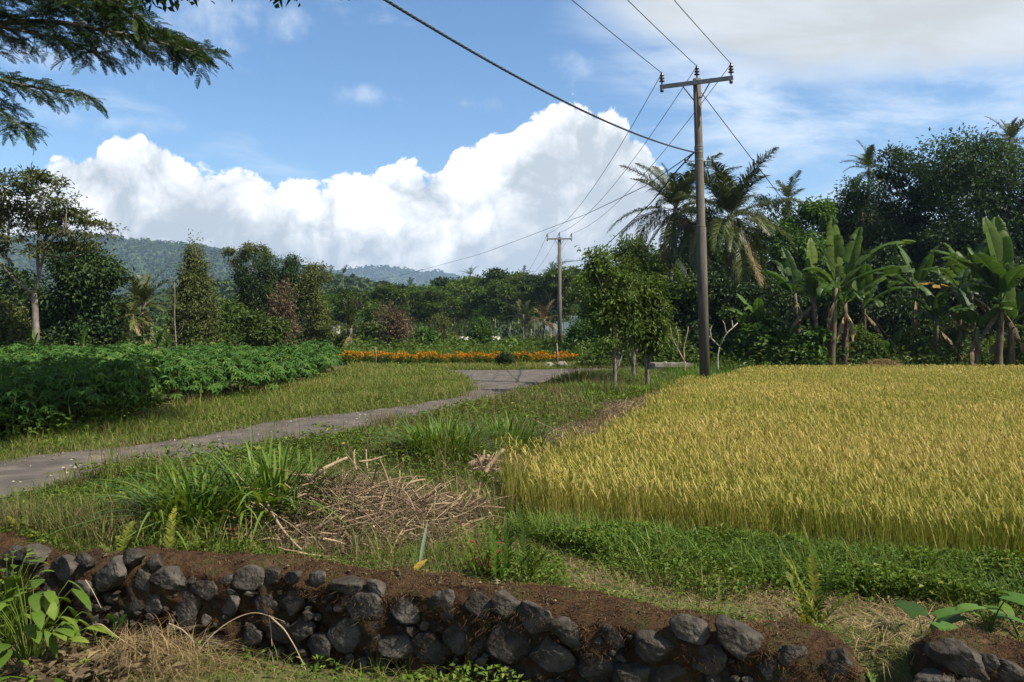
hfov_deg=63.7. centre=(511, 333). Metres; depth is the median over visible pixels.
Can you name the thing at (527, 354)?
marigold plant
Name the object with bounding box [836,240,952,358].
leafy tree
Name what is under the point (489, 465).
branch
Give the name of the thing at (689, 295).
leafy tree
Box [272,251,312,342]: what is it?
column tree
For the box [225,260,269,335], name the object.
column tree
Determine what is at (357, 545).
tall weed grass
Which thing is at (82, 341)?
banana plant
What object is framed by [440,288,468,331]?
wood tree
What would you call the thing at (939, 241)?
leafy tree
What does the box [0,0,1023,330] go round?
sky
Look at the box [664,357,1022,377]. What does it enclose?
edge grass
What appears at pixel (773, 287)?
leafy tree
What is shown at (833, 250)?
banana plant
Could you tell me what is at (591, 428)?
paddy straw
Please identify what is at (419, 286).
wood tree
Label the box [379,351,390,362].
marigold plant
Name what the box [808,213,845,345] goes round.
leafy tree
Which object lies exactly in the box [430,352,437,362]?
marigold plant
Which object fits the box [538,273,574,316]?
wood tree
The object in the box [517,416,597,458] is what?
brush pile
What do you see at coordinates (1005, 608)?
taro plant
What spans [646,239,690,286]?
leafy tree
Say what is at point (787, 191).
coconut palm
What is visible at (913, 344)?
leafy shrub
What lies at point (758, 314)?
banana plant
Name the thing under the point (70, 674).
fallen leaves
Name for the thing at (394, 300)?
wood tree
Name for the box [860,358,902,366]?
straw mound
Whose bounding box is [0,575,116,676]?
broadleaf plant
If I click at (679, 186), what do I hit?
coconut palm
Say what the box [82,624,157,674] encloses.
dry twig
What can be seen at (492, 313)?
wood tree
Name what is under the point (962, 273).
banana plant
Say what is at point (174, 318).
dead trunk
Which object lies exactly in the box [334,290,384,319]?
wood tree
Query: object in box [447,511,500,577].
fern plant
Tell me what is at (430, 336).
leafy bush
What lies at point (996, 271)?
banana plant
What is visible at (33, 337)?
banana plant
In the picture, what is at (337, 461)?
stick
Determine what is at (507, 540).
fern plant
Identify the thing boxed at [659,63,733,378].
utility pole
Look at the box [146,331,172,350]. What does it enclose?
banana plant
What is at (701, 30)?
power line
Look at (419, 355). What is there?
marigold plant
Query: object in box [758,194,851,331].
leafy tree
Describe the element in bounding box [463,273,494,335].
wood tree
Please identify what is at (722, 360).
undergrowth
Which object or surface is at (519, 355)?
marigold plant
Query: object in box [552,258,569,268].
coconut palm
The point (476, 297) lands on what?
wood tree
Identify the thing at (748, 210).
service wire
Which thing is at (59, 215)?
tall tree
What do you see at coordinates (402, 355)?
marigold plant
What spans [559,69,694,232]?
power line
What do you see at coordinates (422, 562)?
dead leaves
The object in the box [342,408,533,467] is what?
elephant grass
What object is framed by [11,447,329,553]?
elephant grass
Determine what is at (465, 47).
twisted cable
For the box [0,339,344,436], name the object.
cassava crop
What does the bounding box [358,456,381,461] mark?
stick
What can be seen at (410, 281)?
coconut palm
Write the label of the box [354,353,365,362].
marigold plant
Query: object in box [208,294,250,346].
leafy tree
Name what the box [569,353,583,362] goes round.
marigold plant
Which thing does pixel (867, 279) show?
banana plant
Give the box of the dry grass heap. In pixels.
[4,614,275,681]
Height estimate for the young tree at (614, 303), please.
4.212 m
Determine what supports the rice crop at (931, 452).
on the ground at (868, 664)
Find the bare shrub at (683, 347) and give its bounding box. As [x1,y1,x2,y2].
[670,327,688,369]
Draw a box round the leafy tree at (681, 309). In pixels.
[637,272,716,356]
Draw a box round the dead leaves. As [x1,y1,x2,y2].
[390,559,433,572]
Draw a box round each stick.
[265,501,301,549]
[318,457,347,472]
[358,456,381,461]
[365,449,368,470]
[400,478,424,487]
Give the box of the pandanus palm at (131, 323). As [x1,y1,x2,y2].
[112,298,153,340]
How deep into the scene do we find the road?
13.27 m
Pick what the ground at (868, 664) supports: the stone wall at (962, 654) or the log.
the stone wall at (962, 654)
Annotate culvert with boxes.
[649,362,692,370]
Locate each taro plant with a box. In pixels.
[895,600,973,637]
[930,591,1023,632]
[970,600,1023,639]
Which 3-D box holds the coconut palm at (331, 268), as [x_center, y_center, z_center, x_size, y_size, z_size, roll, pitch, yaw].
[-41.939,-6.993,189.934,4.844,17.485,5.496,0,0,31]
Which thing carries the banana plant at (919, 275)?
on the ground at (868, 664)
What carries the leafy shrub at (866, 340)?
on the ground at (868, 664)
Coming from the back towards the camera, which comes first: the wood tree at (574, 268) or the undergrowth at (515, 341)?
the wood tree at (574, 268)
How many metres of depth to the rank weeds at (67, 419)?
13.59 m
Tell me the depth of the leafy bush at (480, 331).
63.38 m
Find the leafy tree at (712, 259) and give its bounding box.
[677,236,723,276]
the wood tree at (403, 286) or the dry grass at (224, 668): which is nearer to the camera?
the dry grass at (224, 668)
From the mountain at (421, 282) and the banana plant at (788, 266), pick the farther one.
the mountain at (421, 282)
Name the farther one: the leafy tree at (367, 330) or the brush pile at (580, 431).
the leafy tree at (367, 330)
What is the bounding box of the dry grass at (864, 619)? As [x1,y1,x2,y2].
[535,554,1023,679]
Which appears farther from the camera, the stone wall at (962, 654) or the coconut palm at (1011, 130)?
the coconut palm at (1011, 130)
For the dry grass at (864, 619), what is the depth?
4.93 m
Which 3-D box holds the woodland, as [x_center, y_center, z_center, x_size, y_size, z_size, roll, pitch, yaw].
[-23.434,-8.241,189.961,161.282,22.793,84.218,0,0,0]
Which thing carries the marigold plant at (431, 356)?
on the ground at (868, 664)
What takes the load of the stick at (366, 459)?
on the brush pile at (370, 503)
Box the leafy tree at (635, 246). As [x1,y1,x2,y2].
[562,231,675,342]
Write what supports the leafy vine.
attached to the stone wall at (338, 613)
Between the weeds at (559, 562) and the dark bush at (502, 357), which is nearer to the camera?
the weeds at (559, 562)
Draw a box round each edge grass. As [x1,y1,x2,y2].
[0,365,635,529]
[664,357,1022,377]
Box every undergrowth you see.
[0,326,270,347]
[277,332,592,361]
[571,330,1023,372]
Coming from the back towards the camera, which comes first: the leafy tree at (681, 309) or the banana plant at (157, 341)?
the leafy tree at (681, 309)
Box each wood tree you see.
[323,288,336,332]
[324,292,345,321]
[332,287,363,333]
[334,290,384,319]
[334,299,345,336]
[355,290,385,309]
[372,281,421,322]
[379,288,414,318]
[381,284,420,322]
[382,300,420,322]
[405,288,434,323]
[408,287,451,326]
[410,283,426,333]
[412,287,461,332]
[428,276,456,331]
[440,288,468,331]
[442,276,489,331]
[450,293,466,331]
[460,276,509,318]
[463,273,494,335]
[466,279,486,320]
[469,267,511,332]
[476,282,527,336]
[483,277,517,337]
[487,281,538,335]
[490,274,535,334]
[501,271,528,314]
[505,276,547,338]
[521,273,566,335]
[522,284,544,335]
[530,265,580,336]
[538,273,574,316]
[546,272,577,336]
[563,265,583,325]
[567,268,585,318]
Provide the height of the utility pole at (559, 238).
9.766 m
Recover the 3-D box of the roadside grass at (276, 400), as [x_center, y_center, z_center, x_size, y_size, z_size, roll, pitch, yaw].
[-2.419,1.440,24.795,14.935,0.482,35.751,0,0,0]
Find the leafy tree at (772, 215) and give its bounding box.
[737,193,794,300]
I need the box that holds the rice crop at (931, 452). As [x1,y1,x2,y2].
[494,363,1023,557]
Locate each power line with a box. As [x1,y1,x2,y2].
[550,77,659,232]
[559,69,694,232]
[571,67,728,233]
[572,0,661,72]
[627,0,696,65]
[674,0,730,63]
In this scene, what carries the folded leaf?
on the ground at (868, 664)
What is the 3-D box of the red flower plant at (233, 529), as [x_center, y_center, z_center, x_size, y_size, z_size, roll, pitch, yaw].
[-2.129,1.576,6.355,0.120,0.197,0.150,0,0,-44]
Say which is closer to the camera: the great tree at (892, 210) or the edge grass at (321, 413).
the edge grass at (321, 413)
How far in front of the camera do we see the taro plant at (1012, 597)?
4.44 m
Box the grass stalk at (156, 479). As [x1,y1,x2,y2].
[111,462,203,502]
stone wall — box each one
[0,530,96,632]
[71,544,866,681]
[907,626,1023,681]
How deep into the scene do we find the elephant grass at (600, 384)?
20.07 m
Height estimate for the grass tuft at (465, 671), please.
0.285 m
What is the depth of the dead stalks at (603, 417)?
11.69 m
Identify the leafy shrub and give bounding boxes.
[579,335,630,367]
[635,325,686,368]
[674,320,725,367]
[708,306,743,368]
[725,312,788,367]
[782,318,837,366]
[837,323,883,366]
[886,326,951,367]
[927,320,978,364]
[987,323,1023,365]
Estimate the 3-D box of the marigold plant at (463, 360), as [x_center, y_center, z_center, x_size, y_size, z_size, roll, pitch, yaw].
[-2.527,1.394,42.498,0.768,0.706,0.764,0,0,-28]
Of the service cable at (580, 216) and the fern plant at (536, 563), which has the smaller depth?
the fern plant at (536, 563)
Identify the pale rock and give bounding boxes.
[556,361,567,366]
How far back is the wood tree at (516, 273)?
124.50 m
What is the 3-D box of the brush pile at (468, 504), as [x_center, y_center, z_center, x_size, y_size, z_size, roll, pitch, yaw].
[-0.805,1.607,7.608,1.875,0.557,1.862,0,0,-45]
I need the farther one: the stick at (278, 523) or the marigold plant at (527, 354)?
the marigold plant at (527, 354)
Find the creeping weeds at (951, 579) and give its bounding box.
[512,496,1023,608]
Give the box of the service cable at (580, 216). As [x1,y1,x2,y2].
[366,154,690,281]
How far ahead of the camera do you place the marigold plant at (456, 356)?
42.38 m
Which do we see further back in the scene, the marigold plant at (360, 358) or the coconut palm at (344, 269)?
the coconut palm at (344, 269)
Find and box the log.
[466,451,489,469]
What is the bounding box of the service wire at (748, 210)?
[714,163,794,247]
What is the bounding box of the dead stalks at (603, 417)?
[420,388,666,508]
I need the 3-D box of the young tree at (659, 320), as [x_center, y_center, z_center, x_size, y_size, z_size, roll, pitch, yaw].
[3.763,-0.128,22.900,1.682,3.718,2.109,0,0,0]
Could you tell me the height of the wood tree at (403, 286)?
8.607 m
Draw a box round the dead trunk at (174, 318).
[174,282,183,345]
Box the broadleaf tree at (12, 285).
[0,262,60,345]
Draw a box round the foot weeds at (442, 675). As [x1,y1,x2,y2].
[164,635,579,681]
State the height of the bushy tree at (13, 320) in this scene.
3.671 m
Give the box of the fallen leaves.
[2,633,186,681]
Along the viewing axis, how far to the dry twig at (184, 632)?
5.33 m
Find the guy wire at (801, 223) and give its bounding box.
[701,92,909,365]
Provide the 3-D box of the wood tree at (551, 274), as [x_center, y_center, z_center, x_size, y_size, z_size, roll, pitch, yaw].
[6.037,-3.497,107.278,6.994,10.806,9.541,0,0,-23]
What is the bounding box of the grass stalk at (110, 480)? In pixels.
[102,445,130,497]
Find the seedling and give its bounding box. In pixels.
[867,671,875,681]
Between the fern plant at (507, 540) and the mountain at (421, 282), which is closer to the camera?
the fern plant at (507, 540)
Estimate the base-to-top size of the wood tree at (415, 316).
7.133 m
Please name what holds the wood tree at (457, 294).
on the ground at (868, 664)
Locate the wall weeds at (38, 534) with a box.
[0,529,839,633]
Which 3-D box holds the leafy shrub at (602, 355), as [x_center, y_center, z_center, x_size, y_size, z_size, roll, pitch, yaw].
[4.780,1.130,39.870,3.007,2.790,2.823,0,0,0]
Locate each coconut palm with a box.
[104,265,182,343]
[310,291,386,347]
[324,265,338,289]
[332,264,355,287]
[398,277,413,285]
[462,264,474,278]
[499,295,542,338]
[518,265,536,272]
[539,261,562,335]
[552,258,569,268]
[607,152,741,283]
[652,147,803,288]
[767,170,804,219]
[840,140,890,186]
[984,116,1023,210]
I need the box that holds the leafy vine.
[107,613,126,642]
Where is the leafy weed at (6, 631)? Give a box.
[0,548,52,644]
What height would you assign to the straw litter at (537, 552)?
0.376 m
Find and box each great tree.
[815,167,913,321]
[853,140,971,328]
[890,122,1023,339]
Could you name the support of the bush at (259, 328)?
on the ground at (868, 664)
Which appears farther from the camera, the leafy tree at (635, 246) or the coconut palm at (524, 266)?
the coconut palm at (524, 266)
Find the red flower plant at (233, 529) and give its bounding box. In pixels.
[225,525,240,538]
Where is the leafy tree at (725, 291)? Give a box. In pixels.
[671,264,781,360]
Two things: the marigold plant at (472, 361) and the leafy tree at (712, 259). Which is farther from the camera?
the leafy tree at (712, 259)
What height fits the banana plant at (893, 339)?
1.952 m
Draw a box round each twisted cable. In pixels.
[383,0,694,152]
[560,153,693,262]
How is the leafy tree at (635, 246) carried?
on the ground at (868, 664)
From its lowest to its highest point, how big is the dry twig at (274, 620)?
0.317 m
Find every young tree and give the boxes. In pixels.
[575,241,662,386]
[609,252,647,377]
[627,262,677,386]
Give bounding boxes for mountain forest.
[0,231,347,295]
[330,264,588,326]
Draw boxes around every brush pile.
[188,452,493,560]
[367,481,533,525]
[421,449,556,481]
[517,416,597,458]
[587,394,643,419]
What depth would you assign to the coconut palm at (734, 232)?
43.11 m
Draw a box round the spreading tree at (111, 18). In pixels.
[0,0,348,155]
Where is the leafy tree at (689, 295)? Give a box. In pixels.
[637,274,717,354]
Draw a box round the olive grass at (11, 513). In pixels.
[0,468,178,549]
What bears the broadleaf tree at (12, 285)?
on the ground at (868, 664)
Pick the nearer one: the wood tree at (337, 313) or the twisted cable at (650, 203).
the twisted cable at (650, 203)
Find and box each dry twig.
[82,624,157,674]
[168,623,194,649]
[183,612,284,669]
[269,615,308,674]
[269,617,271,643]
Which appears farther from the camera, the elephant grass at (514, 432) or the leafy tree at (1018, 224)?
the leafy tree at (1018, 224)
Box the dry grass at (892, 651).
[799,617,924,681]
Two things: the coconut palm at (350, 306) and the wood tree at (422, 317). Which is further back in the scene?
the wood tree at (422, 317)
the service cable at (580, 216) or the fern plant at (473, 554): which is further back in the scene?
the service cable at (580, 216)
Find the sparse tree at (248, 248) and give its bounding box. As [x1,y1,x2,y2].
[219,240,275,271]
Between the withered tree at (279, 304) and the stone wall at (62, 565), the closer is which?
the stone wall at (62, 565)
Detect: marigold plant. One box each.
[342,351,353,363]
[344,350,359,364]
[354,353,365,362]
[361,351,377,362]
[377,353,387,363]
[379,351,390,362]
[395,350,409,363]
[400,353,414,363]
[415,353,427,363]
[419,351,432,362]
[424,353,436,362]
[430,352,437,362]
[436,354,448,362]
[453,353,466,362]
[458,354,467,363]
[465,354,476,362]
[467,356,478,362]
[474,351,488,363]
[484,354,494,362]
[514,352,526,362]
[520,350,532,362]
[541,355,556,361]
[547,354,560,362]
[550,354,563,362]
[561,354,571,361]
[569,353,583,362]
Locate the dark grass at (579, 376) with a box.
[547,368,620,383]
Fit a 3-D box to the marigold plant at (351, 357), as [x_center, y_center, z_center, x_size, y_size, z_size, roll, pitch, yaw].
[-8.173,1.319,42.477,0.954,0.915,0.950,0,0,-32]
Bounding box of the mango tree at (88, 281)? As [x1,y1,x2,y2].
[19,236,160,346]
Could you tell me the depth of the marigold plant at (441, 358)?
42.30 m
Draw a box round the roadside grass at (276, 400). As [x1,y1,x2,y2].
[0,359,602,459]
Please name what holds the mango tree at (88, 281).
on the ground at (868, 664)
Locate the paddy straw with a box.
[421,392,664,514]
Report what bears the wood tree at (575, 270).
on the ground at (868, 664)
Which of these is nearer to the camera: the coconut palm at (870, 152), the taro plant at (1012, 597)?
the taro plant at (1012, 597)
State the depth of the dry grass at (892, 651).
4.42 m
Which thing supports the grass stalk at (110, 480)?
on the ground at (868, 664)
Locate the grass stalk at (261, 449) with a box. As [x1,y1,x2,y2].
[249,414,287,487]
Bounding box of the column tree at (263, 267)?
[245,250,296,337]
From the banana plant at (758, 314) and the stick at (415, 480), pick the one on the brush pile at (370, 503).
the stick at (415, 480)
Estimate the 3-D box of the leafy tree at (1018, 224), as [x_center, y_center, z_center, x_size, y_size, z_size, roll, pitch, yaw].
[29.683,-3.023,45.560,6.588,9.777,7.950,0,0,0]
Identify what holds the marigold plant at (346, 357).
on the ground at (868, 664)
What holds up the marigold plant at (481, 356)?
on the ground at (868, 664)
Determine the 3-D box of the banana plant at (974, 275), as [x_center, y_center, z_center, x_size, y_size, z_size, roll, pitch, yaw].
[21.893,-1.327,38.355,3.914,6.183,3.338,0,0,33]
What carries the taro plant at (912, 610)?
on the ground at (868, 664)
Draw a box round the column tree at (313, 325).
[289,260,340,342]
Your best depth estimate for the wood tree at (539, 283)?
106.01 m
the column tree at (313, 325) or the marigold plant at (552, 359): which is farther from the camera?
the column tree at (313, 325)
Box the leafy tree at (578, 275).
[567,269,600,333]
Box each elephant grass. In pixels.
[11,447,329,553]
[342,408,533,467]
[453,408,582,457]
[556,379,629,395]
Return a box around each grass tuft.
[346,631,407,678]
[384,651,438,681]
[437,654,492,681]
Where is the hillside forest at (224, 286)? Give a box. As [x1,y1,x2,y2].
[7,272,548,338]
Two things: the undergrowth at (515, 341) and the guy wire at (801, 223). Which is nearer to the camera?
the guy wire at (801, 223)
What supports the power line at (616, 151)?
attached to the utility pole at (702, 288)
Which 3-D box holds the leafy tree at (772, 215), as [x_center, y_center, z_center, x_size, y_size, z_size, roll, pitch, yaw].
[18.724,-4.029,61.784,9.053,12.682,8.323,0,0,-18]
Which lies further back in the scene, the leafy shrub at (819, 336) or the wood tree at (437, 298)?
the wood tree at (437, 298)
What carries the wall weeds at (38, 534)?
on the stone wall at (338, 613)
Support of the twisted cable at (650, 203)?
attached to the utility pole at (559, 238)
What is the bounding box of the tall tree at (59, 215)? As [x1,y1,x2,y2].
[0,162,128,342]
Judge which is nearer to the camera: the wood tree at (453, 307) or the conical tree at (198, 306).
the conical tree at (198, 306)
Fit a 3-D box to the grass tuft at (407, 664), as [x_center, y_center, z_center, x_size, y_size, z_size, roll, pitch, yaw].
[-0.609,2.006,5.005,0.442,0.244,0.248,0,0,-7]
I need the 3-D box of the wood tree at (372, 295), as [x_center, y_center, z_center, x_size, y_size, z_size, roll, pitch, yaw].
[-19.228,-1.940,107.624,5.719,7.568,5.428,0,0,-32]
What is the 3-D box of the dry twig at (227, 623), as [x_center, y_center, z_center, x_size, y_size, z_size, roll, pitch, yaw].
[-1.775,1.986,5.247,0.674,0.385,0.122,0,0,-3]
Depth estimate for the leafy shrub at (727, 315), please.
38.78 m
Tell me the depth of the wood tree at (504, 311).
107.39 m
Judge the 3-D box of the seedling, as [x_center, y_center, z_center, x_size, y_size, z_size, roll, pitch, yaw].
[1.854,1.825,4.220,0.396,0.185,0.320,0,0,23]
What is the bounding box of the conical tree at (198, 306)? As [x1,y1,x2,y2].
[159,229,229,345]
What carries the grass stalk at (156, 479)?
on the ground at (868, 664)
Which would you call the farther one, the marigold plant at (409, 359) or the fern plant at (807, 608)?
the marigold plant at (409, 359)
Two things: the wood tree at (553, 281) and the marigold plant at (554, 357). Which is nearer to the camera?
the marigold plant at (554, 357)
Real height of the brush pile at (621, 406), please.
0.518 m
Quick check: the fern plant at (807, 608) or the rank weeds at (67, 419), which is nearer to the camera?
the fern plant at (807, 608)
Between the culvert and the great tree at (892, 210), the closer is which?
the culvert
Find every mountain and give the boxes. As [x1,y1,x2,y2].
[0,239,256,293]
[348,271,589,333]
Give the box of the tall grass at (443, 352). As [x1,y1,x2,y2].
[341,342,642,364]
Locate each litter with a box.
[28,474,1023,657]
[78,476,1020,637]
[92,546,822,643]
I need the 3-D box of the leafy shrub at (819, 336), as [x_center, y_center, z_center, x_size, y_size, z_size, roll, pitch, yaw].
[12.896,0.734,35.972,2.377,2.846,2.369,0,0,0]
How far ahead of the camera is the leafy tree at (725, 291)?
40.01 m
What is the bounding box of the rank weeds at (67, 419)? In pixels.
[0,387,166,439]
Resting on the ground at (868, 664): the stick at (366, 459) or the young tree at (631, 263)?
the young tree at (631, 263)
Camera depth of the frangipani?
28.98 m
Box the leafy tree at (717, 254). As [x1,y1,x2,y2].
[676,219,762,276]
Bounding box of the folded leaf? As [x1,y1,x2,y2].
[419,521,427,561]
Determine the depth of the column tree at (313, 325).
56.57 m
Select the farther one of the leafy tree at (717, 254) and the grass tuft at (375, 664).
the leafy tree at (717, 254)
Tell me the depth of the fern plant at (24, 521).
6.56 m
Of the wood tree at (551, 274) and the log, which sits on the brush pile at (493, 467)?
the log
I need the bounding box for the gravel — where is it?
[12,369,570,482]
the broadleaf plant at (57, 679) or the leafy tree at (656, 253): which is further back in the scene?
the leafy tree at (656, 253)
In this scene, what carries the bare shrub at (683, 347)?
on the ground at (868, 664)
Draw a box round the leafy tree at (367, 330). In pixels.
[348,299,400,343]
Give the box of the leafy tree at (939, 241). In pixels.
[886,215,1023,364]
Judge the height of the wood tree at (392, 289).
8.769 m
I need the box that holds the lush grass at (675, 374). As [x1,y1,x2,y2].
[558,365,735,402]
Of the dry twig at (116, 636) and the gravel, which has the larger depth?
the gravel
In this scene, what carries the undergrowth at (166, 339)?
on the ground at (868, 664)
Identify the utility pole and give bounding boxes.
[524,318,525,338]
[547,233,571,345]
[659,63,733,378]
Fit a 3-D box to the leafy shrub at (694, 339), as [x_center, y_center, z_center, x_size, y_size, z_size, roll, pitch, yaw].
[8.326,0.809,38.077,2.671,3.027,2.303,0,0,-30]
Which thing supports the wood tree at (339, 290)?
on the ground at (868, 664)
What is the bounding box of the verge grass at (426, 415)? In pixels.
[71,364,675,489]
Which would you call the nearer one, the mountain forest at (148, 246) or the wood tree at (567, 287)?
the wood tree at (567, 287)
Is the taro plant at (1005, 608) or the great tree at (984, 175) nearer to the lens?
the taro plant at (1005, 608)
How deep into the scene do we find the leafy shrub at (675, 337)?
35.32 m
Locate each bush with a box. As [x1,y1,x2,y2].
[231,305,295,346]
[369,297,418,348]
[403,324,442,353]
[425,308,465,343]
[454,315,499,352]
[493,351,518,364]
[557,317,595,351]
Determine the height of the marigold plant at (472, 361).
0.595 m
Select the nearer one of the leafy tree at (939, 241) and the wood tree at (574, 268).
the leafy tree at (939, 241)
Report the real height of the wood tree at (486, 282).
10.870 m
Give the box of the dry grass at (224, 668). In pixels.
[0,619,501,681]
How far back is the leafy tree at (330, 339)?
60.03 m
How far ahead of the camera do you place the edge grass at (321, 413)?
14.23 m
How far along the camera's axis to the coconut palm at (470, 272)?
169.26 m
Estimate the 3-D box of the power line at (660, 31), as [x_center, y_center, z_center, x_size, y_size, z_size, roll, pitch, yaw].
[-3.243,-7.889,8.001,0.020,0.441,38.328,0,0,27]
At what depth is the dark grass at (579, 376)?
23.31 m
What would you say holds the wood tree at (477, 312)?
on the ground at (868, 664)
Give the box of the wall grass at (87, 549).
[1,530,862,649]
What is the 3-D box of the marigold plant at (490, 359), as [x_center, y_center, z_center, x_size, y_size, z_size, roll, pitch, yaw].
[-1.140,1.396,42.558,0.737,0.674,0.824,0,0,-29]
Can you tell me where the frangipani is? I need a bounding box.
[709,320,737,370]
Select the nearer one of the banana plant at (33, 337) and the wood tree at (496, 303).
the banana plant at (33, 337)
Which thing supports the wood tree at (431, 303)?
on the ground at (868, 664)
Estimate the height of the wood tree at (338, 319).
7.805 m
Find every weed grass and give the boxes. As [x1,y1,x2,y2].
[0,440,1023,629]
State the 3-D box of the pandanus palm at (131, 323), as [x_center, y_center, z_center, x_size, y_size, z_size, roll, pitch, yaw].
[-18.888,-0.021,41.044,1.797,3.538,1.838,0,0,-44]
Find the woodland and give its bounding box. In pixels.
[140,265,583,339]
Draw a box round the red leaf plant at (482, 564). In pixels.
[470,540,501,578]
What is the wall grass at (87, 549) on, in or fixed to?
on the stone wall at (338, 613)
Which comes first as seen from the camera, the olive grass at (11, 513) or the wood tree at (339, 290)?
the olive grass at (11, 513)
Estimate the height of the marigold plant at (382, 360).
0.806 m
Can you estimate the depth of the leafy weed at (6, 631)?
5.61 m
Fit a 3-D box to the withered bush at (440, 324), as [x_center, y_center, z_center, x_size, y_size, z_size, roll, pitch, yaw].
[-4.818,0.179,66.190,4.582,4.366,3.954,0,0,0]
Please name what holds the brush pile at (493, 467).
on the ground at (868, 664)
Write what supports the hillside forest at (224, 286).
on the hill
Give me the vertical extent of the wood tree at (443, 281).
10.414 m
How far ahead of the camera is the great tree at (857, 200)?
52.53 m
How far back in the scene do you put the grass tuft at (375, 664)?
5.10 m
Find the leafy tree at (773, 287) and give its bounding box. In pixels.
[709,254,827,335]
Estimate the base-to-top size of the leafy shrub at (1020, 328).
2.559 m
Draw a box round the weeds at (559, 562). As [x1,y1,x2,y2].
[0,462,1023,634]
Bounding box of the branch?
[483,448,504,478]
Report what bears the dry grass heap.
on the ground at (868, 664)
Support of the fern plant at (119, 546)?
on the ground at (868, 664)
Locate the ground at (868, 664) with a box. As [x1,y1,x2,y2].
[0,334,1023,681]
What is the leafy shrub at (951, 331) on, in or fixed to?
on the ground at (868, 664)
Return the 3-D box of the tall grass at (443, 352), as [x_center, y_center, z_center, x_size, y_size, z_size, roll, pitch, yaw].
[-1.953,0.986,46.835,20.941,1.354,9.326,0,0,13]
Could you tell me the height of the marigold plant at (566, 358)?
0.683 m
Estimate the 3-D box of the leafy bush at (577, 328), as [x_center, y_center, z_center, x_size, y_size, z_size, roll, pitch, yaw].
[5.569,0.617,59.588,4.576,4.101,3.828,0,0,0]
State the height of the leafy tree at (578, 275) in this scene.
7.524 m
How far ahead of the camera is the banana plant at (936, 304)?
37.09 m
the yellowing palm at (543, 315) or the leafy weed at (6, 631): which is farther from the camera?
the yellowing palm at (543, 315)
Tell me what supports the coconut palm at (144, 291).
on the ground at (868, 664)
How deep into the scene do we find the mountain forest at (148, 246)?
1559.60 m
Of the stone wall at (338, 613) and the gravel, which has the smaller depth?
the stone wall at (338, 613)
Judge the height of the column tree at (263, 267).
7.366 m
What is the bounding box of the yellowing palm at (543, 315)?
[527,299,557,342]
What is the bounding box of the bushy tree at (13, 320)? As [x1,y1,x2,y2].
[0,295,47,345]
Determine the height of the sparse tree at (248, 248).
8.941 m
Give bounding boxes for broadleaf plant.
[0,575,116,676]
[0,659,102,681]
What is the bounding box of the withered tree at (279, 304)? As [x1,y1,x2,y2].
[257,275,305,345]
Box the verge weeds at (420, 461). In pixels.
[77,366,674,480]
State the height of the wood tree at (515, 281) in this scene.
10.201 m
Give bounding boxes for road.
[0,368,629,503]
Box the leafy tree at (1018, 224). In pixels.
[976,199,1023,341]
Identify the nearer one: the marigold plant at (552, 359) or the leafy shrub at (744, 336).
the leafy shrub at (744, 336)
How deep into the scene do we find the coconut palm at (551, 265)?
165.90 m
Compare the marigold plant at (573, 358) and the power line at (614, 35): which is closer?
the power line at (614, 35)
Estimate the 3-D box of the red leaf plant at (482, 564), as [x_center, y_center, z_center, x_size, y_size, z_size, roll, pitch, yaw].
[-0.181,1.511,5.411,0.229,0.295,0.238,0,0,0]
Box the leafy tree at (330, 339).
[299,294,357,350]
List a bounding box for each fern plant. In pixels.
[7,508,52,533]
[98,520,142,551]
[162,506,197,550]
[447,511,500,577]
[469,518,534,581]
[518,507,552,582]
[776,553,856,628]
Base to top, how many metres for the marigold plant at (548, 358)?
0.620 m
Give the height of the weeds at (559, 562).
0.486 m
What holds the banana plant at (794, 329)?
on the ground at (868, 664)
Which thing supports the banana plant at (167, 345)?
on the ground at (868, 664)
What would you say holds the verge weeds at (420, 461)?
on the ground at (868, 664)
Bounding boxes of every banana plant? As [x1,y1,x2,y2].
[14,330,48,344]
[67,325,96,348]
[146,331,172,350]
[156,332,178,348]
[729,293,787,359]
[761,247,804,334]
[765,300,802,364]
[784,218,915,367]
[836,260,915,340]
[873,244,957,334]
[881,329,903,358]
[901,281,976,362]
[915,266,986,364]
[930,216,1023,366]
[939,240,990,342]

